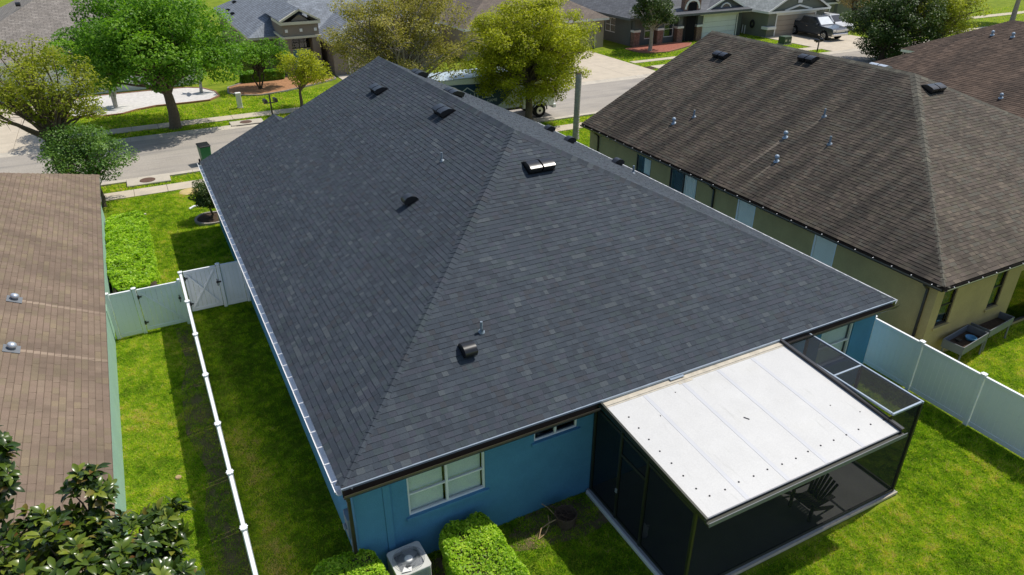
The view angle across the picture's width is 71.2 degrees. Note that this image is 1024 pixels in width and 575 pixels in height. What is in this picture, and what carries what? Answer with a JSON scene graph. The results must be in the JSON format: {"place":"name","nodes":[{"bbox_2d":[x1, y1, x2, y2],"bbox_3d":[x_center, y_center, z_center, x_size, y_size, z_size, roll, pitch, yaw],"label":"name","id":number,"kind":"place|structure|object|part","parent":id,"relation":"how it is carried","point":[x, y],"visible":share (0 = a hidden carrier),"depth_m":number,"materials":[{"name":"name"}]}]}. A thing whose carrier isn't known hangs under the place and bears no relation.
{"place":"outdoors","nodes":[
{"label":"outdoors","id":0,"kind":"place"},
{"bbox_2d":[0,172,127,572],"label":"green house","id":1,"kind":"structure","parent":0,"point":[59,405],"depth_m":20.87,"materials":[{"name":"beige"}]},
{"bbox_2d":[104,122,582,200],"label":"sidewalk","id":2,"kind":"structure","parent":0,"point":[152,190],"depth_m":40.12,"materials":[{"name":"concrete"}]},
{"bbox_2d":[176,326,607,574],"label":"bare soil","id":3,"kind":"structure","parent":0,"point":[239,536],"depth_m":19.10,"materials":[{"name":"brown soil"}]},
{"bbox_2d":[386,541,431,574],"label":"air conditioner","id":4,"kind":"object","parent":3,"relation":"on","point":[414,555],"visible":1,"depth_m":16.70,"materials":[{"name":"metal"}]},
{"bbox_2d":[402,566,411,572],"bbox_3d":[-2.408,6.461,16.393,0.222,0.028,0.148,-3,29,-6],"label":"paper scrap","id":5,"kind":"object","parent":4,"relation":"on","point":[405,569],"visible":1,"depth_m":16.40,"materials":[{"name":"white paper"}]},
{"bbox_2d":[538,504,555,538],"bbox_3d":[0.940,6.031,18.388,0.452,0.490,0.771,4,29,7],"label":"dry branch","id":6,"kind":"object","parent":3,"relation":"on","point":[546,524],"visible":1,"depth_m":18.46,"materials":[{"name":"brown wood"}]},
{"bbox_2d":[540,503,590,532],"bbox_3d":[1.363,5.985,18.481,0.847,0.523,1.406,-37,46,-48],"label":"potted plant","id":7,"kind":"object","parent":3,"relation":"on","point":[565,517],"visible":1,"depth_m":18.55,"materials":[{"name":"plant"}]},
{"bbox_2d":[0,42,924,181],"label":"street","id":8,"kind":"structure","parent":0,"point":[157,156],"depth_m":47.58,"materials":[{"name":"grey asphalt"}]},
{"bbox_2d":[196,141,210,161],"bbox_3d":[-18.854,-8.226,43.920,0.720,1.238,0.874,-19,34,-31],"label":"wheelie bin","id":9,"kind":"object","parent":8,"relation":"on","point":[204,150],"visible":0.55,"depth_m":43.58,"materials":[{"name":"green plastic"}]},
{"bbox_2d":[428,68,555,116],"bbox_3d":[-1.512,-13.959,52.116,9.870,3.499,2.890,-14,31,-24],"label":"box truck","id":10,"kind":"object","parent":8,"relation":"on","point":[465,83],"visible":0.38,"depth_m":50.90,"materials":[{"name":"white metal"}]},
{"bbox_2d":[0,0,1023,574],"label":"ground","id":11,"kind":"structure","parent":0,"point":[998,6],"depth_m":20.78,"materials":[{"name":"green plant"}]},
{"bbox_2d":[0,106,55,152],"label":"driveway by white gravel","id":12,"kind":"structure","parent":11,"relation":"on","point":[15,139],"depth_m":48.66,"materials":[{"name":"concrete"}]},
{"bbox_2d":[0,34,111,173],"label":"street tree","id":13,"kind":"object","parent":11,"relation":"on","point":[44,114],"visible":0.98,"depth_m":36.56,"materials":[{"name":"green plant"}]},
{"bbox_2d":[36,122,139,206],"bbox_3d":[-22.055,-6.437,37.453,4.547,4.462,3.831,-5,29,-9],"label":"bushy tree","id":14,"kind":"object","parent":11,"relation":"on","point":[57,149],"visible":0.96,"depth_m":36.61,"materials":[{"name":"green plant"}]},
{"bbox_2d":[0,0,197,102],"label":"grey roof house","id":15,"kind":"structure","parent":11,"relation":"on","point":[22,19],"depth_m":59.51,"materials":[{"name":"white paint"}]},
{"bbox_2d":[0,67,49,95],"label":"garage door","id":16,"kind":"structure","parent":15,"relation":"in","point":[3,78],"depth_m":57.16,"materials":[{"name":"white plastic"}]},
{"bbox_2d":[0,425,204,574],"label":"magnolia tree","id":17,"kind":"object","parent":11,"relation":"on","point":[90,539],"visible":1,"depth_m":9.88,"materials":[{"name":"green plant"}]},
{"bbox_2d":[105,287,147,339],"bbox_3d":[-14.168,0.972,26.282,1.090,1.991,0.200,-14,31,-24],"label":"vinyl fence","id":18,"kind":"object","parent":11,"relation":"on","point":[125,310],"visible":0.95,"depth_m":26.25,"materials":[{"name":"white plastic"}]},
{"bbox_2d":[104,210,160,304],"bbox_3d":[-17.050,-1.596,32.020,2.000,1.057,9.047,-14,31,-24],"label":"clipped hedge","id":19,"kind":"object","parent":11,"relation":"on","point":[131,259],"visible":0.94,"depth_m":31.04,"materials":[{"name":"green plant"}]},
{"bbox_2d":[43,0,245,129],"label":"oak tree","id":20,"kind":"object","parent":11,"relation":"on","point":[125,39],"visible":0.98,"depth_m":45.88,"materials":[{"name":"green plant"}]},
{"bbox_2d":[69,87,219,117],"bbox_3d":[-29.522,-15.048,57.691,11.120,0.120,7.320,-14,31,-24],"label":"garden bed","id":21,"kind":"object","parent":11,"relation":"on","point":[127,102],"visible":0.69,"depth_m":58.03,"materials":[{"name":"white gravel"}]},
{"bbox_2d":[93,79,128,107],"bbox_3d":[-30.904,-15.224,55.294,2.988,2.828,2.782,1,28,1],"label":"palm","id":22,"kind":"object","parent":21,"relation":"on","point":[113,98],"visible":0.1,"depth_m":55.26,"materials":[{"name":"grey plant"}]},
{"bbox_2d":[194,67,220,92],"bbox_3d":[-25.454,-17.495,59.809,2.368,2.510,1.844,-14,31,-24],"label":"palm","id":23,"kind":"object","parent":21,"relation":"on","point":[200,88],"visible":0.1,"depth_m":59.77,"materials":[{"name":"grey plant"}]},
{"bbox_2d":[126,174,170,187],"bbox_3d":[-20.966,-6.161,41.304,2.300,0.145,1.170,-14,31,-24],"label":"storm drain","id":24,"kind":"object","parent":11,"relation":"on","point":[157,179],"visible":1,"depth_m":41.17,"materials":[{"name":"concrete"}]},
{"bbox_2d":[177,278,190,323],"bbox_3d":[-12.424,0.549,27.083,0.100,1.970,0.130,-14,31,-24],"label":"gate post","id":25,"kind":"object","parent":11,"relation":"on","point":[183,300],"visible":0.94,"depth_m":27.00,"materials":[{"name":"white plastic"}]},
{"bbox_2d":[136,281,186,329],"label":"vinyl gate","id":26,"kind":"structure","parent":25,"relation":"attached to","point":[179,315],"depth_m":26.74,"materials":[{"name":"white plastic"}]},
{"bbox_2d":[179,188,197,194],"bbox_3d":[-17.978,-5.371,39.895,1.100,0.035,1.100,-14,31,-24],"label":"stepping stone","id":27,"kind":"object","parent":11,"relation":"on","point":[186,192],"visible":0.65,"depth_m":39.80,"materials":[{"name":"beige stone"}]},
{"bbox_2d":[194,211,219,225],"bbox_3d":[-15.342,-3.517,36.435,1.538,0.120,1.683,-14,31,-24],"label":"garden bed","id":28,"kind":"object","parent":11,"relation":"on","point":[204,219],"visible":0.62,"depth_m":36.29,"materials":[{"name":"soil"}]},
{"bbox_2d":[188,179,214,217],"bbox_3d":[-15.370,-4.408,36.120,1.466,2.167,1.764,9,30,17],"label":"clipped bush","id":29,"kind":"object","parent":28,"relation":"on","point":[202,196],"visible":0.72,"depth_m":35.54,"materials":[{"name":"green plant"}]},
{"bbox_2d":[177,271,257,574],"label":"vinyl fence","id":30,"kind":"object","parent":11,"relation":"on","point":[243,528],"visible":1,"depth_m":18.99,"materials":[{"name":"white plastic"}]},
{"bbox_2d":[183,265,223,310],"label":"vinyl gate","id":31,"kind":"structure","parent":30,"relation":"attached to","point":[202,293],"depth_m":27.91,"materials":[{"name":"white plastic"}]},
{"bbox_2d":[215,261,250,307],"bbox_3d":[-11.049,-0.182,28.409,1.100,1.991,0.200,-14,31,-24],"label":"vinyl fence","id":32,"kind":"object","parent":11,"relation":"on","point":[233,279],"visible":0.82,"depth_m":28.39,"materials":[{"name":"white plastic"}]},
{"bbox_2d":[235,92,243,108],"bbox_3d":[-21.210,-14.527,55.598,0.440,1.220,0.400,-14,31,-24],"label":"utility pedestal","id":33,"kind":"object","parent":11,"relation":"on","point":[238,100],"visible":1,"depth_m":55.47,"materials":[{"name":"white paint"}]},
{"bbox_2d":[229,118,262,126],"bbox_3d":[-19.297,-12.000,52.067,2.300,0.145,1.210,-14,31,-24],"label":"storm drain","id":34,"kind":"object","parent":11,"relation":"on","point":[246,122],"visible":0.9,"depth_m":51.87,"materials":[{"name":"concrete"}]},
{"bbox_2d":[262,94,277,114],"bbox_3d":[-17.992,-13.603,53.392,1.000,1.760,0.540,-17,33,-29],"label":"mailbox","id":35,"kind":"object","parent":11,"relation":"on","point":[265,101],"visible":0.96,"depth_m":53.20,"materials":[{"name":"black metal"}]},
{"bbox_2d":[227,72,335,95],"bbox_3d":[-20.168,-17.890,62.930,9.619,0.120,6.618,-14,31,-24],"label":"garden bed","id":36,"kind":"object","parent":11,"relation":"on","point":[269,87],"visible":0.7,"depth_m":61.73,"materials":[{"name":"brown soil"}]},
{"bbox_2d":[230,38,291,88],"bbox_3d":[-21.257,-18.927,60.696,5.459,4.253,4.027,-14,31,-24],"label":"garden tree","id":37,"kind":"object","parent":36,"relation":"on","point":[256,59],"visible":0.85,"depth_m":60.09,"materials":[{"name":"green plant"}]},
{"bbox_2d":[238,68,284,82],"bbox_3d":[-22.367,-18.951,64.010,3.974,1.160,1.336,-14,31,-24],"label":"clipped hedge","id":38,"kind":"object","parent":36,"relation":"on","point":[270,74],"visible":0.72,"depth_m":63.62,"materials":[{"name":"green plant"}]},
{"bbox_2d":[274,48,333,106],"bbox_3d":[-15.662,-15.969,54.928,4.251,4.554,3.495,10,30,18],"label":"tree","id":39,"kind":"object","parent":11,"relation":"on","point":[303,71],"visible":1,"depth_m":54.07,"materials":[{"name":"green plant"}]},
{"bbox_2d":[214,0,440,75],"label":"portico house","id":40,"kind":"structure","parent":11,"relation":"on","point":[297,24],"depth_m":67.42,"materials":[{"name":"beige paint"}]},
{"bbox_2d":[291,38,309,48],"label":"window","id":41,"kind":"structure","parent":40,"relation":"in","point":[300,42],"depth_m":66.27,"materials":[{"name":"black glass"}]},
{"bbox_2d":[293,49,310,70],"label":"entrance door","id":42,"kind":"structure","parent":40,"relation":"in","point":[295,52],"depth_m":66.60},
{"bbox_2d":[347,42,391,73],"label":"garage door","id":43,"kind":"structure","parent":40,"relation":"in","point":[351,57],"depth_m":66.29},
{"bbox_2d":[337,74,349,79],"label":"driveway by portico","id":44,"kind":"structure","parent":11,"relation":"on","point":[341,77],"depth_m":65.66,"materials":[{"name":"concrete"}]},
{"bbox_2d":[100,111,597,186],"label":"kerb","id":45,"kind":"structure","parent":11,"relation":"on","point":[172,174],"depth_m":42.67,"materials":[{"name":"concrete"}]},
{"bbox_2d":[312,548,389,574],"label":"clipped hedge","id":46,"kind":"object","parent":11,"relation":"on","point":[366,562],"visible":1,"depth_m":16.14,"materials":[{"name":"green plant"}]},
{"bbox_2d":[316,0,485,81],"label":"sparse tree","id":47,"kind":"object","parent":11,"relation":"on","point":[407,46],"visible":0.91,"depth_m":43.13,"materials":[{"name":"green plant"}]},
{"bbox_2d":[0,40,928,157],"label":"kerb","id":48,"kind":"structure","parent":11,"relation":"on","point":[138,138],"depth_m":50.17,"materials":[{"name":"concrete"}]},
{"bbox_2d":[438,511,529,574],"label":"clipped hedge","id":49,"kind":"object","parent":11,"relation":"on","point":[471,544],"visible":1,"depth_m":16.78,"materials":[{"name":"green plant"}]},
{"bbox_2d":[397,0,609,60],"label":"beige garage house","id":50,"kind":"structure","parent":11,"relation":"on","point":[476,6],"depth_m":75.41,"materials":[{"name":"white paint"}]},
{"bbox_2d":[560,24,595,47],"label":"garage door","id":51,"kind":"structure","parent":50,"relation":"in","point":[586,26],"depth_m":77.85,"materials":[{"name":"beige"}]},
{"bbox_2d":[459,0,601,119],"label":"street tree","id":52,"kind":"object","parent":11,"relation":"on","point":[546,52],"visible":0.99,"depth_m":47.34,"materials":[{"name":"green plant"}]},
{"bbox_2d":[197,56,899,570],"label":"blue house","id":53,"kind":"structure","parent":11,"relation":"on","point":[453,292],"depth_m":20.69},
{"bbox_2d":[406,452,489,521],"bbox_3d":[-1.630,4.615,17.260,2.160,1.390,0.510,-14,31,-24],"label":"window","id":54,"kind":"structure","parent":53,"relation":"in","point":[459,478],"depth_m":17.28,"materials":[{"name":"glass"}]},
{"bbox_2d":[531,419,580,447],"bbox_3d":[1.103,3.591,18.111,1.430,0.520,0.170,-14,31,-24],"label":"window","id":55,"kind":"structure","parent":53,"relation":"in","point":[571,424],"depth_m":18.15,"materials":[{"name":"glass"}]},
{"bbox_2d":[821,323,852,352],"bbox_3d":[10.070,1.770,22.558,1.450,1.460,0.132,-14,31,-24],"label":"window","id":56,"kind":"structure","parent":53,"relation":"in","point":[835,338],"depth_m":22.62,"materials":[{"name":"white glass"}]},
{"bbox_2d":[572,73,581,139],"bbox_3d":[4.340,-12.044,47.745,0.516,4.436,0.516,-14,31,-24],"label":"pole","id":57,"kind":"object","parent":11,"relation":"on","point":[577,102],"visible":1,"depth_m":47.56,"materials":[{"name":"grey concrete"}]},
{"bbox_2d":[629,56,675,63],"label":"path by red mulch","id":58,"kind":"structure","parent":11,"relation":"on","point":[651,60],"depth_m":72.24,"materials":[{"name":"concrete"}]},
{"bbox_2d":[625,42,691,52],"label":"garden bed","id":59,"kind":"object","parent":11,"relation":"on","point":[665,47],"visible":1,"depth_m":78.39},
{"bbox_2d":[629,0,679,50],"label":"magnolia tree","id":60,"kind":"object","parent":59,"relation":"on","point":[653,12],"visible":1,"depth_m":74.16,"materials":[{"name":"green plant"}]},
{"bbox_2d":[570,0,751,46],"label":"brick column house","id":61,"kind":"structure","parent":11,"relation":"on","point":[699,19],"depth_m":81.30,"materials":[{"name":"grey paint"}]},
{"bbox_2d":[605,16,615,32],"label":"window","id":62,"kind":"structure","parent":61,"relation":"in","point":[610,24],"depth_m":81.74,"materials":[{"name":"grey glass"}]},
{"bbox_2d":[644,25,653,38],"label":"window","id":63,"kind":"structure","parent":61,"relation":"in","point":[647,30],"depth_m":79.92,"materials":[{"name":"grey glass"}]},
{"bbox_2d":[663,21,672,36],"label":"window","id":64,"kind":"structure","parent":61,"relation":"in","point":[668,28],"depth_m":81.03,"materials":[{"name":"white glass"}]},
{"bbox_2d":[701,13,738,38],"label":"garage door","id":65,"kind":"structure","parent":61,"relation":"in","point":[731,18],"depth_m":84.13,"materials":[{"name":"white paint"}]},
{"bbox_2d":[587,488,895,574],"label":"patio slab","id":66,"kind":"structure","parent":11,"relation":"on","point":[729,573],"depth_m":18.25,"materials":[{"name":"grey concrete"}]},
{"bbox_2d":[586,333,923,574],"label":"screen enclosure","id":67,"kind":"object","parent":66,"relation":"on","point":[731,464],"visible":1,"depth_m":17.58,"materials":[{"name":"metal"}]},
{"bbox_2d":[777,35,791,44],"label":"transformer box","id":68,"kind":"object","parent":11,"relation":"on","point":[784,39],"visible":0.99,"depth_m":80.07,"materials":[{"name":"metal"}]},
{"bbox_2d":[737,0,839,36],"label":"grey green house","id":69,"kind":"structure","parent":11,"relation":"on","point":[765,18],"depth_m":84.95,"materials":[{"name":"white paint"}]},
{"bbox_2d":[773,11,816,35],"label":"garage door","id":70,"kind":"structure","parent":69,"relation":"in","point":[784,18],"depth_m":85.16,"materials":[{"name":"white paint"}]},
{"bbox_2d":[580,31,1023,352],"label":"olive house","id":71,"kind":"structure","parent":11,"relation":"on","point":[905,189],"depth_m":29.71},
{"bbox_2d":[636,154,651,176],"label":"window","id":72,"kind":"structure","parent":71,"relation":"in","point":[646,163],"depth_m":36.59,"materials":[{"name":"blue glass"}]},
{"bbox_2d":[669,168,697,198],"bbox_3d":[8.279,-4.716,34.326,0.440,1.720,2.110,-14,31,-24],"label":"window","id":73,"kind":"structure","parent":71,"relation":"in","point":[684,184],"depth_m":34.14,"materials":[{"name":"blue glass"}]},
{"bbox_2d":[735,199,755,227],"bbox_3d":[10.108,-2.988,31.024,0.090,1.630,1.050,-14,31,-24],"label":"window","id":74,"kind":"structure","parent":71,"relation":"in","point":[746,212],"depth_m":30.97,"materials":[{"name":"blue glass"}]},
{"bbox_2d":[810,234,836,266],"bbox_3d":[12.053,-1.200,27.759,0.090,1.600,1.050,-14,31,-24],"label":"window","id":75,"kind":"structure","parent":71,"relation":"in","point":[824,250],"depth_m":27.69,"materials":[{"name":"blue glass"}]},
{"bbox_2d":[931,289,956,330],"bbox_3d":[14.841,0.651,24.484,0.890,1.670,0.170,-14,31,-24],"label":"window","id":76,"kind":"structure","parent":71,"relation":"in","point":[949,296],"depth_m":24.64,"materials":[{"name":"glass"}]},
{"bbox_2d":[984,271,1007,312],"bbox_3d":[17.403,0.035,25.672,0.810,1.720,0.170,-14,31,-24],"label":"window","id":77,"kind":"structure","parent":71,"relation":"in","point":[1000,279],"depth_m":25.83,"materials":[{"name":"green glass"}]},
{"bbox_2d":[1006,270,1023,321],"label":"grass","id":78,"kind":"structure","parent":71,"relation":"in","point":[1015,308],"depth_m":26.95,"materials":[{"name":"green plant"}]},
{"bbox_2d":[761,33,869,50],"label":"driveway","id":79,"kind":"structure","parent":11,"relation":"on","point":[832,43],"depth_m":81.83,"materials":[{"name":"concrete"}]},
{"bbox_2d":[789,14,847,39],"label":"pickup truck","id":80,"kind":"object","parent":79,"relation":"on","point":[824,27],"visible":0.96,"depth_m":83.12,"materials":[{"name":"paint"}]},
{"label":"window","id":81,"kind":"part","parent":80,"relation":"part of","materials":[{"name":"black glass"}]},
{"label":"window","id":82,"kind":"part","parent":80,"relation":"part of","materials":[{"name":"black glass"}]},
{"bbox_2d":[822,11,854,32],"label":"parked suv","id":83,"kind":"object","parent":79,"relation":"on","point":[833,17],"visible":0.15,"depth_m":86.04,"materials":[{"name":"metal"}]},
{"bbox_2d":[814,35,824,51],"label":"mailbox","id":84,"kind":"object","parent":11,"relation":"on","point":[820,39],"visible":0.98,"depth_m":75.95,"materials":[{"name":"black metal"}]},
{"bbox_2d":[833,0,873,19],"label":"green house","id":85,"kind":"structure","parent":11,"relation":"on","point":[841,8],"depth_m":94.43,"materials":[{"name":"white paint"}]},
{"bbox_2d":[837,0,869,23],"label":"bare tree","id":86,"kind":"object","parent":11,"relation":"on","point":[849,5],"visible":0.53,"depth_m":89.30,"materials":[{"name":"green plant"}]},
{"bbox_2d":[839,0,950,60],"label":"street tree","id":87,"kind":"object","parent":11,"relation":"on","point":[890,36],"visible":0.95,"depth_m":68.73,"materials":[{"name":"green plant"}]},
{"bbox_2d":[863,315,1023,457],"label":"vinyl fence","id":88,"kind":"object","parent":11,"relation":"on","point":[984,404],"visible":0.96,"depth_m":22.38,"materials":[{"name":"white plastic"}]},
{"bbox_2d":[874,20,1023,118],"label":"brown roof house","id":89,"kind":"structure","parent":11,"relation":"on","point":[985,64],"depth_m":44.09,"materials":[{"name":"brown"}]},
{"bbox_2d":[908,0,993,37],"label":"street tree","id":90,"kind":"object","parent":11,"relation":"on","point":[957,15],"visible":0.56,"depth_m":69.59,"materials":[{"name":"green plant"}]},
{"bbox_2d":[940,324,988,360],"bbox_3d":[15.884,2.089,25.242,1.720,0.921,0.720,-18,33,-30],"label":"planter bed","id":91,"kind":"object","parent":11,"relation":"on","point":[960,348],"visible":0.93,"depth_m":25.11,"materials":[{"name":"metal"}]},
{"bbox_2d":[965,334,976,341],"bbox_3d":[16.194,1.791,25.265,0.380,0.100,0.380,-14,31,-24],"label":"plant tray","id":92,"kind":"object","parent":91,"relation":"on","point":[970,337],"visible":0.98,"depth_m":25.29,"materials":[{"name":"blue plastic"}]},
{"bbox_2d":[971,311,1014,351],"bbox_3d":[17.452,1.564,26.210,1.720,0.921,0.720,-17,33,-29],"label":"planter bed","id":93,"kind":"object","parent":11,"relation":"on","point":[1002,321],"visible":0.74,"depth_m":26.09,"materials":[{"name":"metal"}]},
{"bbox_2d":[1009,0,1020,20],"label":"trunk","id":94,"kind":"object","parent":11,"relation":"on","point":[1015,10],"visible":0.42,"depth_m":92.55,"materials":[{"name":"grey plant"}]},
{"bbox_2d":[72,26,987,137],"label":"sidewalk","id":95,"kind":"structure","parent":0,"point":[191,122],"depth_m":52.87,"materials":[{"name":"concrete"}]},
{"bbox_2d":[568,51,654,81],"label":"driveway by brown garage","id":96,"kind":"structure","parent":0,"point":[601,66],"depth_m":68.78,"materials":[{"name":"concrete"}]},
{"bbox_2d":[971,11,1022,18],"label":"street pavement","id":97,"kind":"structure","parent":0,"point":[1001,14],"depth_m":100.16,"materials":[{"name":"concrete"}]}
]}

